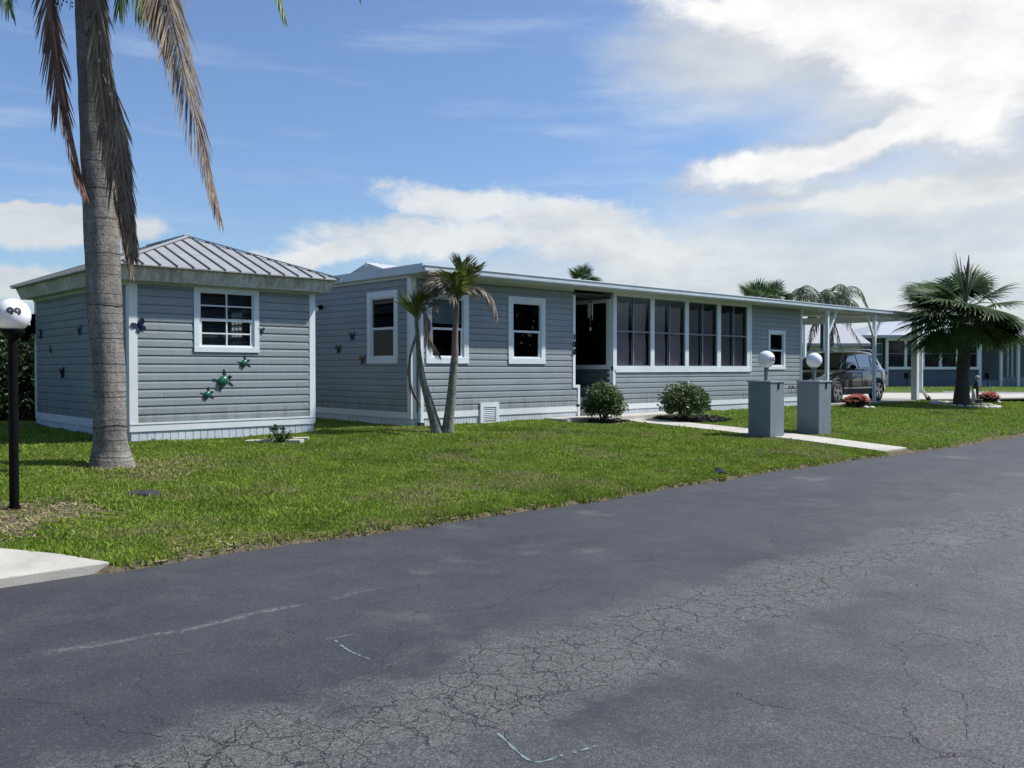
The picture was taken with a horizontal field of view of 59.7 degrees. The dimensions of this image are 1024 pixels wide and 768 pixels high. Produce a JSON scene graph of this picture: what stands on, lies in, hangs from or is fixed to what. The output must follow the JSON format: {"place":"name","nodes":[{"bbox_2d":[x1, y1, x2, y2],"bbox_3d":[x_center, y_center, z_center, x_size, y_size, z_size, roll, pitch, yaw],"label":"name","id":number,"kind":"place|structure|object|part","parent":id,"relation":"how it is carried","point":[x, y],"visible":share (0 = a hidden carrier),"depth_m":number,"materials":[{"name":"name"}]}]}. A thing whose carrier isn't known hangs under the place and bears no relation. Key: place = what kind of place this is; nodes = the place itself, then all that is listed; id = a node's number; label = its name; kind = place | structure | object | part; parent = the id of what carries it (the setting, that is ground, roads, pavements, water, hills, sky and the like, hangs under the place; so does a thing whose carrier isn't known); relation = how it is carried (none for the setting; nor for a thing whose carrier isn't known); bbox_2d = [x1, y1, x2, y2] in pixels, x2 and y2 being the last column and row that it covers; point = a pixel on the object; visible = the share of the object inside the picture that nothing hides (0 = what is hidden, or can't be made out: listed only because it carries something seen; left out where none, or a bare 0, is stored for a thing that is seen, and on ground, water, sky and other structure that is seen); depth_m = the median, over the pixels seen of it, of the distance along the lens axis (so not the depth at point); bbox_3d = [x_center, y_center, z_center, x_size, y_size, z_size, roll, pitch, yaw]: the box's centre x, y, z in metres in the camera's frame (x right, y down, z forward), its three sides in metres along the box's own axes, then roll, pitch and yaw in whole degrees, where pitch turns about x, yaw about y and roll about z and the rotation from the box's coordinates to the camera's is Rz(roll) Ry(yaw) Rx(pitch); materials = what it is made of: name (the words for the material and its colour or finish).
{"place":"outdoors","nodes":[
{"label":"outdoors","id":0,"kind":"place"},
{"bbox_2d":[0,548,109,587],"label":"driveway apron","id":1,"kind":"object","parent":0,"point":[20,567],"visible":0.74,"depth_m":6.44,"materials":[{"name":"concrete"}]},
{"bbox_2d":[0,436,1023,767],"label":"road","id":2,"kind":"structure","parent":0,"point":[866,612],"depth_m":4.85,"materials":[{"name":"grey asphalt"}]},
{"bbox_2d":[334,640,369,658],"bbox_3d":[-0.851,1.396,4.687,0.035,0.003,0.400,-1,1,-36],"label":"road mark","id":3,"kind":"object","parent":2,"relation":"on","point":[351,651],"visible":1,"depth_m":4.66,"materials":[{"name":"paint"}]},
{"bbox_2d":[497,733,596,762],"bbox_3d":[0.106,1.410,3.435,0.414,0.001,0.217,0,1,17],"label":"road mark","id":4,"kind":"object","parent":2,"relation":"on","point":[513,747],"visible":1,"depth_m":3.43,"materials":[{"name":"paint"}]},
{"bbox_2d":[0,386,1023,574],"bbox_3d":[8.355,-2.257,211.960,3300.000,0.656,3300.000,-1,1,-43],"label":"lawn","id":5,"kind":"structure","parent":0,"point":[108,569],"depth_m":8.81,"materials":[{"name":"green plant"}]},
{"bbox_2d":[0,298,31,509],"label":"globe lamp","id":6,"kind":"object","parent":5,"relation":"on","point":[15,317],"visible":0.99,"depth_m":8.31,"materials":[{"name":"black metal"}]},
{"bbox_2d":[0,333,35,420],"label":"hedge","id":7,"kind":"object","parent":5,"relation":"on","point":[26,379],"visible":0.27,"depth_m":18.12,"materials":[{"name":"green plant"}]},
{"bbox_2d":[125,489,162,496],"bbox_3d":[-3.845,1.141,9.321,0.366,0.054,0.369,-1,1,-43],"label":"utility cover","id":8,"kind":"object","parent":5,"relation":"on","point":[143,493],"visible":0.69,"depth_m":9.24,"materials":[{"name":"grey metal"}]},
{"bbox_2d":[9,235,341,441],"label":"garden shed","id":9,"kind":"structure","parent":5,"relation":"on","point":[193,302],"depth_m":14.48,"materials":[{"name":"plastic"}]},
{"bbox_2d":[20,314,35,341],"bbox_3d":[-9.027,-1.049,16.609,0.276,0.520,0.203,0,1,-20],"label":"wall lantern","id":10,"kind":"object","parent":9,"relation":"attached to","point":[30,329],"depth_m":16.60,"materials":[{"name":"black paint"}]},
{"bbox_2d":[59,368,63,378],"bbox_3d":[-7.843,-0.200,15.540,0.024,0.223,0.229,-1,1,-43],"label":"wall butterfly","id":11,"kind":"object","parent":9,"relation":"attached to","point":[61,372],"depth_m":15.53,"materials":[{"name":"metal"}]},
{"bbox_2d":[76,325,80,335],"bbox_3d":[-7.203,-0.894,14.836,0.023,0.206,0.201,-1,1,-43],"label":"wall butterfly","id":12,"kind":"object","parent":9,"relation":"attached to","point":[78,330],"depth_m":14.82,"materials":[{"name":"metal"}]},
{"bbox_2d":[131,318,145,332],"bbox_3d":[-5.554,-0.869,13.260,0.227,0.229,0.025,-1,1,-43],"label":"wall butterfly","id":13,"kind":"object","parent":9,"relation":"attached to","point":[139,326],"depth_m":13.28,"materials":[{"name":"blue metal"}]},
{"bbox_2d":[201,387,213,400],"bbox_3d":[-4.777,0.158,13.997,0.228,0.244,0.044,-1,1,-43],"label":"wall turtle","id":14,"kind":"object","parent":9,"relation":"attached to","point":[206,394],"depth_m":13.99,"materials":[{"name":"green ceramic"}]},
{"bbox_2d":[213,369,232,391],"bbox_3d":[-4.581,-0.057,14.164,0.352,0.374,0.068,-1,1,-43],"label":"wall turtle","id":15,"kind":"object","parent":9,"relation":"attached to","point":[222,381],"depth_m":14.15,"materials":[{"name":"green ceramic"}]},
{"bbox_2d":[193,285,258,352],"bbox_3d":[-4.565,-1.024,14.243,1.090,1.040,0.117,-1,1,-43],"label":"window","id":16,"kind":"structure","parent":9,"relation":"in","point":[253,347],"depth_m":14.24,"materials":[{"name":"white plastic"}]},
{"bbox_2d":[238,355,250,369],"bbox_3d":[-4.322,-0.344,14.409,0.232,0.246,0.044,-1,1,-43],"label":"wall turtle","id":17,"kind":"object","parent":9,"relation":"attached to","point":[243,363],"depth_m":14.40,"materials":[{"name":"green ceramic"}]},
{"bbox_2d":[0,0,360,469],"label":"tall palm","id":18,"kind":"object","parent":5,"relation":"on","point":[103,178],"visible":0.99,"depth_m":10.90,"materials":[{"name":"grey plant"}]},
{"bbox_2d":[245,439,274,442],"bbox_3d":[-3.877,0.893,13.717,0.425,0.083,0.180,0,1,-6],"label":"paver","id":19,"kind":"object","parent":5,"relation":"on","point":[263,440],"visible":0.58,"depth_m":13.64,"materials":[{"name":"concrete"}]},
{"bbox_2d":[266,424,291,442],"bbox_3d":[-3.576,0.765,13.789,0.435,0.332,0.336,0,1,-13],"label":"young shrub","id":20,"kind":"object","parent":5,"relation":"on","point":[287,435],"visible":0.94,"depth_m":13.75,"materials":[{"name":"green plant"}]},
{"bbox_2d":[283,439,303,443],"bbox_3d":[-3.392,0.901,13.867,0.275,0.080,0.180,0,1,9],"label":"paver","id":21,"kind":"object","parent":5,"relation":"on","point":[295,440],"visible":0.53,"depth_m":13.79,"materials":[{"name":"concrete"}]},
{"bbox_2d":[293,437,308,440],"bbox_3d":[-3.354,0.884,14.167,0.250,0.080,0.160,0,1,-11],"label":"paver","id":22,"kind":"object","parent":5,"relation":"on","point":[306,438],"visible":0.5,"depth_m":14.11,"materials":[{"name":"concrete"}]},
{"bbox_2d":[352,262,397,272],"bbox_3d":[-0.797,-1.482,29.730,9.620,4.347,8.400,-1,1,-43],"label":"gabled home","id":23,"kind":"object","parent":5,"relation":"on","point":[366,266],"visible":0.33,"depth_m":26.44,"materials":[{"name":"grey metal"}]},
{"bbox_2d":[392,252,497,433],"bbox_3d":[-1.175,-0.722,15.578,1.725,3.275,0.925,0,1,-18],"label":"twin palm","id":24,"kind":"object","parent":5,"relation":"on","point":[462,280],"visible":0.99,"depth_m":15.66,"materials":[{"name":"green plant"}]},
{"bbox_2d":[242,263,821,426],"bbox_3d":[0.826,-0.742,24.329,14.490,3.212,8.572,-1,1,-43],"label":"mobile home","id":25,"kind":"object","parent":5,"relation":"on","point":[539,350],"visible":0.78,"depth_m":19.37,"materials":[{"name":"plastic"}]},
{"bbox_2d":[315,305,322,311],"bbox_3d":[-4.124,-1.622,19.093,0.119,0.154,0.225,0,1,21],"label":"wall light","id":26,"kind":"object","parent":25,"relation":"attached to","point":[318,308],"visible":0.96,"depth_m":19.02,"materials":[{"name":"black paint"}]},
{"bbox_2d":[358,355,364,364],"bbox_3d":[-3.028,-0.488,18.001,0.024,0.211,0.233,-1,1,-43],"label":"wall butterfly","id":27,"kind":"object","parent":25,"relation":"attached to","point":[361,359],"depth_m":18.02,"materials":[{"name":"brown metal"}]},
{"bbox_2d":[367,289,398,363],"bbox_3d":[-2.526,-1.109,17.495,0.079,1.420,1.050,-1,1,-43],"label":"window","id":28,"kind":"structure","parent":25,"relation":"in","point":[371,296],"depth_m":17.53,"materials":[{"name":"white plastic"}]},
{"bbox_2d":[425,290,468,363],"bbox_3d":[-1.277,-1.098,17.411,1.060,1.400,0.109,-1,1,-43],"label":"window","id":29,"kind":"structure","parent":25,"relation":"in","point":[443,318],"depth_m":17.51,"materials":[{"name":"white plastic"}]},
{"bbox_2d":[508,296,545,363],"bbox_3d":[0.305,-1.128,18.852,1.080,1.410,0.079,-1,1,-43],"label":"window","id":30,"kind":"structure","parent":25,"relation":"in","point":[541,302],"depth_m":18.89,"materials":[{"name":"white plastic"}]},
{"bbox_2d":[588,295,592,330],"bbox_3d":[1.818,-1.639,20.650,0.114,0.828,0.119,-1,1,-43],"label":"wind chime","id":31,"kind":"object","parent":25,"relation":"hanging from","point":[589,310],"visible":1,"depth_m":20.64,"materials":[{"name":"grey metal"}]},
{"bbox_2d":[617,296,649,365],"bbox_3d":[2.848,-1.194,21.267,1.257,1.740,0.127,-1,1,-43],"label":"porch window","id":32,"kind":"structure","parent":25,"relation":"in","point":[638,311],"depth_m":21.27,"materials":[{"name":"grey"}]},
{"bbox_2d":[655,299,684,365],"bbox_3d":[3.875,-1.210,22.216,1.242,1.740,0.127,-1,1,-43],"label":"porch window","id":33,"kind":"structure","parent":25,"relation":"in","point":[673,314],"depth_m":22.27,"materials":[{"name":"grey"}]},
{"bbox_2d":[689,302,716,365],"bbox_3d":[4.901,-1.226,23.164,1.250,1.740,0.127,-1,1,-43],"label":"porch window","id":34,"kind":"structure","parent":25,"relation":"in","point":[706,334],"depth_m":23.22,"materials":[{"name":"grey"}]},
{"bbox_2d":[721,305,746,366],"bbox_3d":[5.944,-1.243,24.127,1.249,1.740,0.127,-1,1,-43],"label":"porch window","id":35,"kind":"structure","parent":25,"relation":"in","point":[736,335],"depth_m":24.17,"materials":[{"name":"grey"}]},
{"bbox_2d":[768,330,785,368],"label":"window","id":36,"kind":"structure","parent":25,"relation":"in","point":[770,332],"depth_m":25.72,"materials":[{"name":"white plastic"}]},
{"bbox_2d":[568,262,603,281],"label":"fan palm","id":37,"kind":"object","parent":5,"relation":"on","point":[579,272],"visible":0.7,"depth_m":41.77,"materials":[{"name":"green plant"}]},
{"bbox_2d":[588,413,731,423],"bbox_3d":[3.381,0.800,19.891,3.820,0.174,1.850,-1,1,-43],"label":"mulch bed","id":38,"kind":"object","parent":5,"relation":"on","point":[706,418],"visible":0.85,"depth_m":20.04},
{"bbox_2d":[576,378,628,419],"bbox_3d":[1.918,0.380,19.049,1.001,1.012,1.119,-1,1,-43],"label":"flowering shrub","id":39,"kind":"object","parent":38,"relation":"on","point":[604,399],"visible":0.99,"depth_m":18.82,"materials":[{"name":"green plant"}]},
{"bbox_2d":[656,381,711,420],"bbox_3d":[3.875,0.389,19.999,1.294,0.955,1.236,-1,1,-43],"label":"flowering shrub","id":40,"kind":"object","parent":38,"relation":"on","point":[690,398],"visible":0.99,"depth_m":19.76,"materials":[{"name":"green plant"}]},
{"bbox_2d":[714,467,726,473],"bbox_3d":[2.823,1.192,12.127,0.241,0.127,0.099,-1,1,-43],"label":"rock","id":41,"kind":"object","parent":5,"relation":"on","point":[719,470],"visible":0.66,"depth_m":12.09,"materials":[{"name":"grey stone"}]},
{"bbox_2d":[737,278,782,299],"bbox_3d":[9.195,-1.679,32.919,1.876,4.631,1.706,-1,1,-43],"label":"fan palm","id":42,"kind":"object","parent":5,"relation":"on","point":[756,289],"visible":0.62,"depth_m":32.87,"materials":[{"name":"green plant"}]},
{"bbox_2d":[760,279,796,300],"bbox_3d":[10.139,-1.726,33.910,1.690,4.691,1.518,-1,1,-43],"label":"fan palm","id":43,"kind":"object","parent":5,"relation":"on","point":[775,289],"visible":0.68,"depth_m":33.82,"materials":[{"name":"green plant"}]},
{"bbox_2d":[796,353,831,434],"bbox_3d":[6.118,0.254,18.059,0.526,1.775,0.526,-1,1,-43],"label":"lamp pedestal","id":44,"kind":"object","parent":5,"relation":"on","point":[813,405],"visible":0.97,"depth_m":17.91,"materials":[{"name":"grey paint"}]},
{"bbox_2d":[790,284,868,351],"bbox_3d":[14.032,-1.927,39.978,3.829,4.886,3.833,-1,1,-43],"label":"feather palm","id":45,"kind":"object","parent":5,"relation":"on","point":[829,296],"visible":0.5,"depth_m":39.52,"materials":[{"name":"green plant"}]},
{"bbox_2d":[802,323,870,359],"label":"pale home","id":46,"kind":"object","parent":5,"relation":"on","point":[848,340],"visible":0.14,"depth_m":47.03,"materials":[{"name":"white"}]},
{"bbox_2d":[842,394,871,406],"bbox_3d":[10.321,0.500,26.699,1.014,0.447,0.816,-1,1,-43],"label":"flower clump","id":47,"kind":"object","parent":5,"relation":"on","point":[859,400],"visible":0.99,"depth_m":26.52,"materials":[{"name":"red plant"}]},
{"bbox_2d":[831,397,925,405],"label":"carport slab","id":48,"kind":"structure","parent":5,"relation":"on","point":[888,400],"depth_m":30.01,"materials":[{"name":"concrete"}]},
{"bbox_2d":[802,349,886,402],"bbox_3d":[10.553,-0.282,29.537,4.575,1.781,2.271,-1,1,-43],"label":"parked car","id":49,"kind":"object","parent":48,"relation":"on","point":[850,372],"visible":0.49,"depth_m":28.87,"materials":[{"name":"black paint"}]},
{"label":"side window","id":50,"kind":"part","parent":49,"relation":"part of","materials":[{"name":"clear glass"}]},
{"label":"side window","id":51,"kind":"part","parent":49,"relation":"part of","materials":[{"name":"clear glass"}]},
{"bbox_2d":[799,303,930,401],"bbox_3d":[11.085,-1.117,32.113,11.133,3.377,6.259,-1,1,-43],"label":"carport","id":52,"kind":"object","parent":48,"relation":"on","point":[831,314],"visible":0.66,"depth_m":29.47,"materials":[{"name":"white"}]},
{"bbox_2d":[904,373,909,387],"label":"garden light","id":53,"kind":"object","parent":5,"relation":"on","point":[906,376],"visible":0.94,"depth_m":49.94,"materials":[{"name":"black paint"}]},
{"bbox_2d":[855,320,1023,386],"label":"blue grey home","id":54,"kind":"object","parent":5,"relation":"on","point":[1003,370],"visible":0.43,"depth_m":53.10,"materials":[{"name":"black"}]},
{"bbox_2d":[876,343,881,364],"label":"window","id":55,"kind":"structure","parent":54,"relation":"in","point":[879,345],"depth_m":53.76,"materials":[{"name":"teal"}]},
{"bbox_2d":[888,341,903,366],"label":"window","id":56,"kind":"structure","parent":54,"relation":"in","point":[896,359],"depth_m":53.07,"materials":[{"name":"black glass"}]},
{"bbox_2d":[907,341,919,366],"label":"window","id":57,"kind":"structure","parent":54,"relation":"in","point":[909,346],"depth_m":53.07,"materials":[{"name":"black glass"}]},
{"bbox_2d":[925,344,938,366],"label":"window","id":58,"kind":"structure","parent":54,"relation":"in","point":[927,363],"depth_m":53.07,"materials":[{"name":"black glass"}]},
{"bbox_2d":[885,338,979,386],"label":"window frame","id":59,"kind":"structure","parent":54,"relation":"in","point":[887,340],"depth_m":52.97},
{"bbox_2d":[942,342,955,366],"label":"window","id":60,"kind":"structure","parent":54,"relation":"in","point":[952,364],"depth_m":53.07,"materials":[{"name":"black glass"}]},
{"bbox_2d":[970,343,976,366],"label":"window","id":61,"kind":"structure","parent":54,"relation":"in","point":[973,361],"depth_m":53.07,"materials":[{"name":"black glass"}]},
{"bbox_2d":[890,252,1023,405],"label":"fan palm","id":62,"kind":"object","parent":5,"relation":"on","point":[973,324],"visible":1,"depth_m":28.86,"materials":[{"name":"green plant"}]},
{"bbox_2d":[929,401,1001,407],"bbox_3d":[14.843,0.679,29.250,2.249,0.218,2.189,-1,1,-43],"label":"stone ring","id":63,"kind":"object","parent":5,"relation":"on","point":[976,405],"visible":0.74,"depth_m":28.67,"materials":[{"name":"white stone"}]},
{"bbox_2d":[971,389,975,402],"bbox_3d":[15.796,0.422,30.517,0.171,0.501,0.180,-1,1,-43],"label":"garden figurine","id":64,"kind":"object","parent":5,"relation":"on","point":[973,396],"visible":0.69,"depth_m":30.47,"materials":[{"name":"grey"}]},
{"bbox_2d":[972,375,980,398],"bbox_3d":[15.908,0.188,30.607,0.233,0.966,0.233,-1,1,-43],"label":"garden statue","id":65,"kind":"object","parent":5,"relation":"on","point":[976,385],"visible":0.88,"depth_m":30.54,"materials":[{"name":"black stone"}]},
{"bbox_2d":[974,399,982,403],"bbox_3d":[15.697,0.610,30.015,0.273,0.180,0.280,-1,1,-43],"label":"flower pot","id":66,"kind":"object","parent":5,"relation":"on","point":[980,401],"visible":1,"depth_m":29.93,"materials":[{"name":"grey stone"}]},
{"bbox_2d":[985,373,989,386],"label":"garden light","id":67,"kind":"object","parent":5,"relation":"on","point":[987,376],"visible":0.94,"depth_m":49.92,"materials":[{"name":"black paint"}]},
{"bbox_2d":[978,391,1000,401],"bbox_3d":[16.888,0.464,31.598,0.960,0.431,0.771,-1,1,-43],"label":"flower clump","id":68,"kind":"object","parent":5,"relation":"on","point":[989,396],"visible":0.94,"depth_m":31.39,"materials":[{"name":"red plant"}]},
{"bbox_2d":[0,0,1023,329],"label":"sky","id":69,"kind":"structure","parent":0,"point":[713,146],"materials":[{"name":"blue"}]},
{"bbox_2d":[544,412,906,451],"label":"front path","id":70,"kind":"structure","parent":0,"point":[642,417],"depth_m":18.29,"materials":[{"name":"concrete"}]},
{"bbox_2d":[747,351,784,437],"bbox_3d":[4.886,0.260,17.138,0.526,1.795,0.526,-1,1,-43],"label":"lamp pedestal","id":71,"kind":"object","parent":70,"relation":"on","point":[765,406],"visible":0.98,"depth_m":16.98,"materials":[{"name":"grey paint"}]},
{"bbox_2d":[843,393,1023,399],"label":"driveway","id":72,"kind":"structure","parent":0,"point":[941,396],"depth_m":34.14,"materials":[{"name":"concrete"}]},
{"bbox_2d":[940,391,1023,393],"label":"cross street","id":73,"kind":"structure","parent":0,"point":[981,392],"depth_m":40.38,"materials":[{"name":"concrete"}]}
]}

